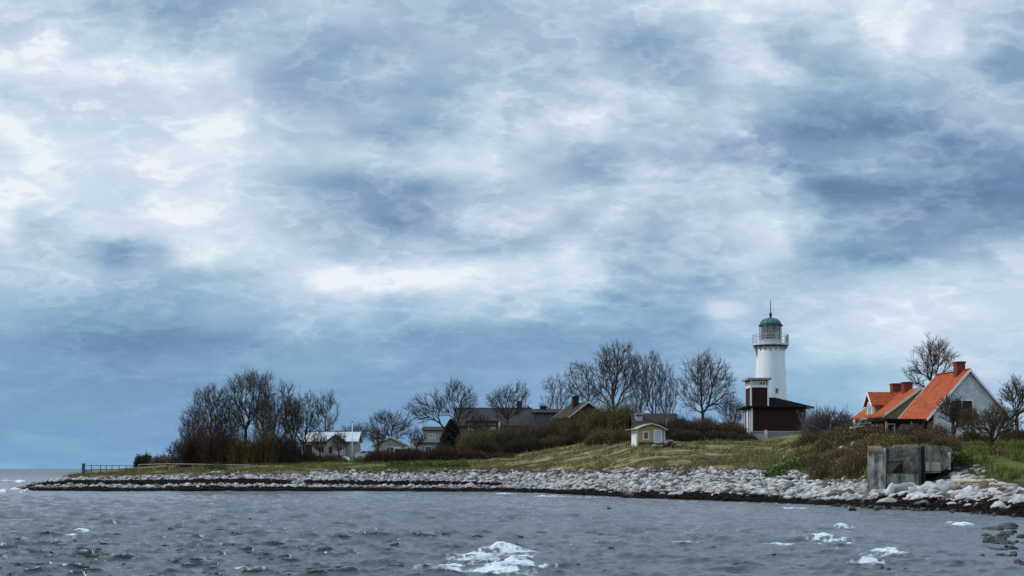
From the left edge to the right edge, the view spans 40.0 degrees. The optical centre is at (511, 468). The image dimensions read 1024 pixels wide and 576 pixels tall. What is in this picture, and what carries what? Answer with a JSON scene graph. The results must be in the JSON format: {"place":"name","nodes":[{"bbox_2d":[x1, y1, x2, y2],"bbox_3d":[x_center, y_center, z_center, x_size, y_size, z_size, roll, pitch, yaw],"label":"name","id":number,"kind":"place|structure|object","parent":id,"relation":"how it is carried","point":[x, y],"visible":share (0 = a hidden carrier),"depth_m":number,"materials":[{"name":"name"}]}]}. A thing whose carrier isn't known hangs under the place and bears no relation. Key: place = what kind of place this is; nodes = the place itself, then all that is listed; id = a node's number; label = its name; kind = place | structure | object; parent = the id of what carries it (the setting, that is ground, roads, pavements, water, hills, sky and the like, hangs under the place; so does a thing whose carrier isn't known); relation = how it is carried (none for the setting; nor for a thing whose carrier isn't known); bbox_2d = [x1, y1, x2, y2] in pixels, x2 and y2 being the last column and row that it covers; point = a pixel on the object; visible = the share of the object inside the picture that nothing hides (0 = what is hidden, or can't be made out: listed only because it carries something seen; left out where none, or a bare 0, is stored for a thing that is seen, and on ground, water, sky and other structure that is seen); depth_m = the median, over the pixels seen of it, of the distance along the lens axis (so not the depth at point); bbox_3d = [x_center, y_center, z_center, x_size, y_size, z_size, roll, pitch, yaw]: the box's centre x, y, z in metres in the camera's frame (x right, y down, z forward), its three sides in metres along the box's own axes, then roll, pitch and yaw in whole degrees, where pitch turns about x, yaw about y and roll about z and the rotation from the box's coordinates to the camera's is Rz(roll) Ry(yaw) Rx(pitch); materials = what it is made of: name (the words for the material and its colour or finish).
{"place":"outdoors","nodes":[
{"label":"outdoors","id":0,"kind":"place"},
{"bbox_2d":[0,469,1023,575],"bbox_3d":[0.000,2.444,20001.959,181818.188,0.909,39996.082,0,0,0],"label":"sea","id":1,"kind":"structure","parent":0,"point":[227,533],"depth_m":50.28,"materials":[{"name":"liquid"}]},
{"bbox_2d":[0,0,1023,468],"label":"sky","id":2,"kind":"structure","parent":0,"point":[379,203],"materials":[{"name":"blue"}]},
{"bbox_2d":[16,431,1023,514],"bbox_3d":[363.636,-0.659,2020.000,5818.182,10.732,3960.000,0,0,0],"label":"ground","id":3,"kind":"structure","parent":0,"point":[1002,461],"depth_m":160.69,"materials":[{"name":"plant"}]},
{"bbox_2d":[133,453,152,466],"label":"bush","id":4,"kind":"object","parent":3,"relation":"on","point":[146,458],"visible":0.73,"depth_m":418.08,"materials":[{"name":"green plant"}]},
{"bbox_2d":[149,451,169,465],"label":"bush","id":5,"kind":"object","parent":3,"relation":"on","point":[160,459],"visible":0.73,"depth_m":398.24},
{"bbox_2d":[165,441,185,468],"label":"thorn tree","id":6,"kind":"object","parent":3,"relation":"on","point":[169,450],"visible":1,"depth_m":204.72,"materials":[{"name":"brown plant"}]},
{"bbox_2d":[174,413,212,467],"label":"bush","id":7,"kind":"object","parent":3,"relation":"on","point":[191,452],"visible":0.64,"depth_m":207.35,"materials":[{"name":"plant"}]},
{"bbox_2d":[174,403,213,453],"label":"bare tree","id":8,"kind":"object","parent":3,"relation":"on","point":[182,419],"visible":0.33,"depth_m":213.21,"materials":[{"name":"brown plant"}]},
{"bbox_2d":[138,463,251,470],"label":"wooden fence","id":9,"kind":"object","parent":3,"relation":"on","point":[230,465],"visible":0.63,"depth_m":196.53,"materials":[{"name":"brown wood"}]},
{"bbox_2d":[187,381,234,436],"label":"bare tree","id":10,"kind":"object","parent":3,"relation":"on","point":[217,402],"visible":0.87,"depth_m":209.21,"materials":[{"name":"brown plant"}]},
{"bbox_2d":[194,408,241,466],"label":"bush","id":11,"kind":"object","parent":3,"relation":"on","point":[214,448],"visible":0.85,"depth_m":205.38,"materials":[{"name":"plant"}]},
{"bbox_2d":[229,405,247,449],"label":"young tree","id":12,"kind":"object","parent":3,"relation":"on","point":[237,427],"visible":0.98,"depth_m":205.65,"materials":[{"name":"brown plant"}]},
{"bbox_2d":[224,429,262,466],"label":"bush","id":13,"kind":"object","parent":3,"relation":"on","point":[240,456],"visible":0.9,"depth_m":204.55,"materials":[{"name":"plant"}]},
{"bbox_2d":[221,366,278,441],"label":"bare tree","id":14,"kind":"object","parent":3,"relation":"on","point":[265,386],"visible":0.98,"depth_m":207.06,"materials":[{"name":"brown plant"}]},
{"bbox_2d":[249,401,274,449],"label":"young tree","id":15,"kind":"object","parent":3,"relation":"on","point":[263,423],"visible":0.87,"depth_m":205.64,"materials":[{"name":"brown plant"}]},
{"bbox_2d":[244,420,287,464],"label":"bush","id":16,"kind":"object","parent":3,"relation":"on","point":[266,454],"visible":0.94,"depth_m":204.28,"materials":[{"name":"plant"}]},
{"bbox_2d":[265,404,283,442],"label":"young tree","id":17,"kind":"object","parent":3,"relation":"on","point":[275,420],"visible":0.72,"depth_m":206.61,"materials":[{"name":"brown plant"}]},
{"bbox_2d":[263,377,306,439],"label":"bare tree","id":18,"kind":"object","parent":3,"relation":"on","point":[290,404],"visible":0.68,"depth_m":211.53,"materials":[{"name":"brown plant"}]},
{"bbox_2d":[270,427,305,463],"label":"bush","id":19,"kind":"object","parent":3,"relation":"on","point":[290,452],"visible":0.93,"depth_m":204.83,"materials":[{"name":"plant"}]},
{"bbox_2d":[281,394,310,443],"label":"bare tree","id":20,"kind":"object","parent":3,"relation":"on","point":[294,417],"visible":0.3,"depth_m":218.65,"materials":[{"name":"brown plant"}]},
{"bbox_2d":[279,391,327,452],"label":"bare tree","id":21,"kind":"object","parent":3,"relation":"on","point":[300,422],"visible":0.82,"depth_m":215.70,"materials":[{"name":"brown plant"}]},
{"bbox_2d":[310,431,327,455],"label":"bare tree","id":22,"kind":"object","parent":3,"relation":"on","point":[320,440],"visible":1,"depth_m":213.73,"materials":[{"name":"brown plant"}]},
{"bbox_2d":[308,387,340,430],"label":"bare tree","id":23,"kind":"object","parent":3,"relation":"on","point":[331,403],"visible":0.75,"depth_m":231.72,"materials":[{"name":"brown plant"}]},
{"bbox_2d":[301,431,362,459],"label":"summer house","id":24,"kind":"structure","parent":3,"relation":"on","point":[327,449],"depth_m":225.00,"materials":[{"name":"wood"}]},
{"bbox_2d":[329,430,347,458],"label":"bare tree","id":25,"kind":"object","parent":3,"relation":"on","point":[340,438],"visible":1,"depth_m":213.71,"materials":[{"name":"brown plant"}]},
{"bbox_2d":[369,426,386,452],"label":"bare tree","id":26,"kind":"object","parent":3,"relation":"on","point":[378,437],"visible":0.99,"depth_m":225.83,"materials":[{"name":"brown plant"}]},
{"bbox_2d":[362,447,398,462],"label":"bush","id":27,"kind":"object","parent":3,"relation":"on","point":[379,456],"visible":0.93,"depth_m":199.83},
{"bbox_2d":[360,406,414,443],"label":"bare tree","id":28,"kind":"object","parent":3,"relation":"on","point":[386,428],"visible":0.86,"depth_m":261.13,"materials":[{"name":"brown plant"}]},
{"bbox_2d":[371,436,408,452],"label":"cottage","id":29,"kind":"structure","parent":3,"relation":"on","point":[389,442],"depth_m":235.97,"materials":[{"name":"grey stone"}]},
{"bbox_2d":[391,443,428,461],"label":"bush","id":30,"kind":"object","parent":3,"relation":"on","point":[408,454],"visible":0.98,"depth_m":199.78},
{"bbox_2d":[407,425,426,447],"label":"bare tree","id":31,"kind":"object","parent":3,"relation":"on","point":[417,432],"visible":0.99,"depth_m":225.69,"materials":[{"name":"brown plant"}]},
{"bbox_2d":[400,388,447,429],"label":"bare tree","id":32,"kind":"object","parent":3,"relation":"on","point":[419,411],"visible":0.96,"depth_m":227.60,"materials":[{"name":"brown plant"}]},
{"bbox_2d":[410,436,439,450],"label":"bungalow","id":33,"kind":"object","parent":3,"relation":"on","point":[427,444],"visible":0.35,"depth_m":240.00,"materials":[{"name":"grey stone"}]},
{"bbox_2d":[422,426,444,438],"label":"village house","id":34,"kind":"structure","parent":3,"relation":"on","point":[434,432],"depth_m":258.00,"materials":[{"name":"white paint"}]},
{"bbox_2d":[422,443,459,460],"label":"bush","id":35,"kind":"object","parent":3,"relation":"on","point":[444,453],"visible":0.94,"depth_m":200.83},
{"bbox_2d":[435,418,460,450],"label":"conifer","id":36,"kind":"object","parent":3,"relation":"on","point":[450,431],"visible":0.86,"depth_m":221.18,"materials":[{"name":"green plant"}]},
{"bbox_2d":[433,459,473,467],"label":"leafy clump","id":37,"kind":"object","parent":3,"relation":"on","point":[451,464],"visible":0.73,"depth_m":183.55,"materials":[{"name":"green plant"}]},
{"bbox_2d":[437,376,480,430],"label":"bare tree","id":38,"kind":"object","parent":3,"relation":"on","point":[452,401],"visible":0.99,"depth_m":225.51,"materials":[{"name":"brown plant"}]},
{"bbox_2d":[456,447,491,459],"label":"bush","id":39,"kind":"object","parent":3,"relation":"on","point":[466,455],"visible":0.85,"depth_m":201.79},
{"bbox_2d":[454,419,494,452],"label":"bush","id":40,"kind":"object","parent":3,"relation":"on","point":[465,438],"visible":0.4,"depth_m":214.53,"materials":[{"name":"plant"}]},
{"bbox_2d":[468,414,492,431],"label":"bush","id":41,"kind":"object","parent":3,"relation":"on","point":[486,423],"visible":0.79,"depth_m":225.50,"materials":[{"name":"brown plant"}]},
{"bbox_2d":[463,436,501,453],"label":"bush","id":42,"kind":"object","parent":3,"relation":"on","point":[485,445],"visible":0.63,"depth_m":208.58,"materials":[{"name":"brown plant"}]},
{"bbox_2d":[454,401,531,437],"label":"farmhouse","id":43,"kind":"object","parent":3,"relation":"on","point":[487,411],"visible":0.41,"depth_m":251.47,"materials":[{"name":"grey stone"}]},
{"bbox_2d":[486,420,525,451],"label":"bush","id":44,"kind":"object","parent":3,"relation":"on","point":[505,435],"visible":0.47,"depth_m":215.96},
{"bbox_2d":[482,380,531,427],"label":"bare tree","id":45,"kind":"object","parent":3,"relation":"on","point":[501,403],"visible":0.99,"depth_m":237.20,"materials":[{"name":"brown plant"}]},
{"bbox_2d":[502,432,542,454],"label":"bush","id":46,"kind":"object","parent":3,"relation":"on","point":[530,444],"visible":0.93,"depth_m":211.44,"materials":[{"name":"brown plant"}]},
{"bbox_2d":[23,477,1023,516],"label":"tideline weed","id":47,"kind":"object","parent":3,"relation":"on","point":[1017,509],"visible":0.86,"depth_m":153.27,"materials":[{"name":"plant"}]},
{"bbox_2d":[24,465,1023,507],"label":"shore stones","id":48,"kind":"object","parent":3,"relation":"on","point":[563,481],"visible":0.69,"depth_m":156.91,"materials":[{"name":"stone"}]},
{"bbox_2d":[512,418,546,441],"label":"bush","id":49,"kind":"object","parent":3,"relation":"on","point":[526,430],"visible":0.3,"depth_m":220.14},
{"bbox_2d":[531,406,562,428],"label":"outbuilding","id":50,"kind":"structure","parent":3,"relation":"on","point":[543,413],"depth_m":248.00,"materials":[{"name":"grey stone"}]},
{"bbox_2d":[532,415,568,439],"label":"bush","id":51,"kind":"object","parent":3,"relation":"on","point":[554,428],"visible":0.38,"depth_m":220.33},
{"bbox_2d":[537,433,563,450],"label":"bush","id":52,"kind":"object","parent":3,"relation":"on","point":[551,441],"visible":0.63,"depth_m":212.35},
{"bbox_2d":[538,376,582,408],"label":"bare tree","id":53,"kind":"object","parent":3,"relation":"on","point":[556,403],"visible":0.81,"depth_m":284.26,"materials":[{"name":"brown plant"}]},
{"bbox_2d":[557,429,587,447],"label":"bush","id":54,"kind":"object","parent":3,"relation":"on","point":[572,439],"visible":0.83,"depth_m":210.38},
{"bbox_2d":[553,396,597,423],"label":"gabled cottage","id":55,"kind":"structure","parent":3,"relation":"on","point":[573,408],"depth_m":238.61,"materials":[{"name":"brick"}]},
{"bbox_2d":[560,406,592,436],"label":"bush","id":56,"kind":"object","parent":3,"relation":"on","point":[572,426],"visible":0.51,"depth_m":217.71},
{"bbox_2d":[563,360,601,404],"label":"bare tree","id":57,"kind":"object","parent":3,"relation":"on","point":[573,387],"visible":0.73,"depth_m":245.71,"materials":[{"name":"brown plant"}]},
{"bbox_2d":[582,423,615,446],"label":"bush","id":58,"kind":"object","parent":3,"relation":"on","point":[600,436],"visible":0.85,"depth_m":194.47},
{"bbox_2d":[578,394,622,434],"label":"bush","id":59,"kind":"object","parent":3,"relation":"on","point":[593,419],"visible":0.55,"depth_m":213.25,"materials":[{"name":"plant"}]},
{"bbox_2d":[581,337,644,408],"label":"bare tree","id":60,"kind":"object","parent":3,"relation":"on","point":[619,370],"visible":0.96,"depth_m":225.18,"materials":[{"name":"brown plant"}]},
{"bbox_2d":[605,424,630,445],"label":"bush","id":61,"kind":"object","parent":3,"relation":"on","point":[622,435],"visible":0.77,"depth_m":182.60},
{"bbox_2d":[603,390,644,433],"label":"bush","id":62,"kind":"object","parent":3,"relation":"on","point":[622,418],"visible":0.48,"depth_m":210.01,"materials":[{"name":"plant"}]},
{"bbox_2d":[628,349,650,412],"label":"bare tree","id":63,"kind":"object","parent":3,"relation":"on","point":[643,375],"visible":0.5,"depth_m":239.46,"materials":[{"name":"brown plant"}]},
{"bbox_2d":[628,423,667,445],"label":"beach hut","id":64,"kind":"object","parent":3,"relation":"on","point":[651,433],"visible":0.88,"depth_m":165.02,"materials":[{"name":"wood"}]},
{"bbox_2d":[637,347,667,412],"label":"bare tree","id":65,"kind":"object","parent":3,"relation":"on","point":[655,398],"visible":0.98,"depth_m":235.54,"materials":[{"name":"brown plant"}]},
{"bbox_2d":[628,413,676,428],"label":"cottage","id":66,"kind":"structure","parent":3,"relation":"on","point":[637,419],"depth_m":204.06,"materials":[{"name":"grey tile"}]},
{"bbox_2d":[656,359,680,412],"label":"bare tree","id":67,"kind":"object","parent":3,"relation":"on","point":[664,410],"visible":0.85,"depth_m":239.55,"materials":[{"name":"brown plant"}]},
{"bbox_2d":[664,408,699,433],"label":"bush","id":68,"kind":"object","parent":3,"relation":"on","point":[686,424],"visible":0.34,"depth_m":194.43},
{"bbox_2d":[665,423,706,441],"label":"bush","id":69,"kind":"object","parent":3,"relation":"on","point":[682,435],"visible":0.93,"depth_m":184.43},
{"bbox_2d":[687,410,724,434],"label":"bush","id":70,"kind":"object","parent":3,"relation":"on","point":[705,426],"visible":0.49,"depth_m":197.12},
{"bbox_2d":[674,349,740,421],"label":"bare tree","id":71,"kind":"object","parent":3,"relation":"on","point":[702,382],"visible":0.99,"depth_m":221.22,"materials":[{"name":"brown plant"}]},
{"bbox_2d":[703,427,746,440],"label":"bush","id":72,"kind":"object","parent":3,"relation":"on","point":[711,435],"visible":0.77,"depth_m":187.56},
{"bbox_2d":[717,395,744,422],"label":"bare tree","id":73,"kind":"object","parent":3,"relation":"on","point":[732,412],"visible":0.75,"depth_m":231.30,"materials":[{"name":"brown plant"}]},
{"bbox_2d":[714,414,749,435],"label":"bush","id":74,"kind":"object","parent":3,"relation":"on","point":[736,427],"visible":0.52,"depth_m":196.67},
{"bbox_2d":[752,300,788,399],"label":"lighthouse","id":75,"kind":"object","parent":3,"relation":"on","point":[770,347],"visible":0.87,"depth_m":213.24,"materials":[{"name":"paint"}]},
{"bbox_2d":[756,460,790,478],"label":"leafy clump","id":76,"kind":"object","parent":3,"relation":"on","point":[773,472],"visible":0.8,"depth_m":124.56,"materials":[{"name":"green plant"}]},
{"bbox_2d":[737,378,813,436],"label":"pilot house","id":77,"kind":"structure","parent":3,"relation":"on","point":[763,411],"depth_m":200.00,"materials":[{"name":"wood"}]},
{"bbox_2d":[743,409,750,430],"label":"bay window","id":78,"kind":"structure","parent":77,"relation":"in","point":[746,413],"depth_m":202.70,"materials":[{"name":"white glass"}]},
{"bbox_2d":[790,429,820,447],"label":"bush","id":79,"kind":"object","parent":3,"relation":"on","point":[810,438],"visible":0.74,"depth_m":151.05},
{"bbox_2d":[791,445,829,467],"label":"bush","id":80,"kind":"object","parent":3,"relation":"on","point":[806,461],"visible":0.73,"depth_m":125.13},
{"bbox_2d":[796,403,831,437],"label":"bush","id":81,"kind":"object","parent":3,"relation":"on","point":[807,421],"visible":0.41,"depth_m":157.64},
{"bbox_2d":[806,447,841,479],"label":"bush","id":82,"kind":"object","parent":3,"relation":"on","point":[820,471],"visible":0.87,"depth_m":116.45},
{"bbox_2d":[807,432,840,454],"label":"bush","id":83,"kind":"object","parent":3,"relation":"on","point":[820,445],"visible":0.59,"depth_m":135.35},
{"bbox_2d":[802,408,856,434],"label":"bush","id":84,"kind":"object","parent":3,"relation":"on","point":[825,420],"visible":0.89,"depth_m":149.51,"materials":[{"name":"brown plant"}]},
{"bbox_2d":[814,439,848,464],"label":"bush","id":85,"kind":"object","parent":3,"relation":"on","point":[838,451],"visible":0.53,"depth_m":123.29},
{"bbox_2d":[817,424,849,443],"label":"bush","id":86,"kind":"object","parent":3,"relation":"on","point":[829,433],"visible":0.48,"depth_m":145.05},
{"bbox_2d":[824,449,854,479],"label":"bush","id":87,"kind":"object","parent":3,"relation":"on","point":[832,474],"visible":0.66,"depth_m":113.95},
{"bbox_2d":[830,426,864,449],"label":"bush","id":88,"kind":"object","parent":3,"relation":"on","point":[838,442],"visible":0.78,"depth_m":133.02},
{"bbox_2d":[687,468,1023,508],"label":"shore rubble","id":89,"kind":"object","parent":3,"relation":"on","point":[702,486],"visible":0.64,"depth_m":104.96,"materials":[{"name":"stone"}]},
{"bbox_2d":[839,430,874,482],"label":"bush","id":90,"kind":"object","parent":3,"relation":"on","point":[856,465],"visible":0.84,"depth_m":107.87,"materials":[{"name":"plant"}]},
{"bbox_2d":[841,428,883,456],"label":"bush","id":91,"kind":"object","parent":3,"relation":"on","point":[864,442],"visible":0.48,"depth_m":117.83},
{"bbox_2d":[847,420,890,440],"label":"bush","id":92,"kind":"object","parent":3,"relation":"on","point":[864,431],"visible":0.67,"depth_m":133.73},
{"bbox_2d":[853,382,923,423],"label":"gabled house","id":93,"kind":"structure","parent":3,"relation":"on","point":[896,401],"depth_m":153.63,"materials":[{"name":"orange tile"}]},
{"bbox_2d":[876,427,915,447],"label":"bush","id":94,"kind":"object","parent":3,"relation":"on","point":[900,439],"visible":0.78,"depth_m":111.33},
{"bbox_2d":[893,482,916,493],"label":"boulder","id":95,"kind":"object","parent":3,"relation":"on","point":[900,487],"visible":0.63,"depth_m":92.77,"materials":[{"name":"stone"}]},
{"bbox_2d":[890,418,925,436],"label":"bush","id":96,"kind":"object","parent":3,"relation":"on","point":[906,431],"visible":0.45,"depth_m":126.14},
{"bbox_2d":[868,445,960,495],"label":"bunker","id":97,"kind":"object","parent":3,"relation":"on","point":[894,465],"visible":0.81,"depth_m":96.17,"materials":[{"name":"concrete"}]},
{"bbox_2d":[905,421,944,445],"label":"bush","id":98,"kind":"object","parent":3,"relation":"on","point":[924,438],"visible":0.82,"depth_m":110.03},
{"bbox_2d":[902,332,964,387],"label":"bare tree","id":99,"kind":"object","parent":3,"relation":"on","point":[936,362],"visible":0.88,"depth_m":171.48,"materials":[{"name":"brown plant"}]},
{"bbox_2d":[868,361,1010,437],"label":"gabled house","id":100,"kind":"structure","parent":3,"relation":"on","point":[959,380],"depth_m":135.26,"materials":[{"name":"orange tile"}]},
{"bbox_2d":[922,415,957,439],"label":"bush","id":101,"kind":"object","parent":3,"relation":"on","point":[936,428],"visible":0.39,"depth_m":125.20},
{"bbox_2d":[933,482,957,491],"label":"boulder","id":102,"kind":"object","parent":3,"relation":"on","point":[945,486],"visible":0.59,"depth_m":90.59,"materials":[{"name":"stone"}]},
{"bbox_2d":[929,424,968,448],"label":"bush","id":103,"kind":"object","parent":3,"relation":"on","point":[945,441],"visible":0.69,"depth_m":111.16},
{"bbox_2d":[933,394,972,436],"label":"bare tree","id":104,"kind":"object","parent":3,"relation":"on","point":[948,405],"visible":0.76,"depth_m":121.67,"materials":[{"name":"brown plant"}]},
{"bbox_2d":[944,441,984,470],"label":"bush","id":105,"kind":"object","parent":3,"relation":"on","point":[962,462],"visible":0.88,"depth_m":98.09,"materials":[{"name":"green plant"}]},
{"bbox_2d":[944,461,987,486],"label":"bank rubble","id":106,"kind":"object","parent":3,"relation":"on","point":[962,472],"visible":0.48,"depth_m":95.54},
{"bbox_2d":[951,400,1023,446],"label":"bare tree","id":107,"kind":"object","parent":3,"relation":"on","point":[993,420],"visible":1,"depth_m":111.58,"materials":[{"name":"brown plant"}]},
{"bbox_2d":[995,425,1023,441],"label":"bush","id":108,"kind":"object","parent":3,"relation":"on","point":[1015,434],"visible":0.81,"depth_m":125.36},
{"bbox_2d":[996,373,1023,429],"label":"bare tree","id":109,"kind":"object","parent":3,"relation":"on","point":[1020,399],"visible":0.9,"depth_m":149.66,"materials":[{"name":"brown plant"}]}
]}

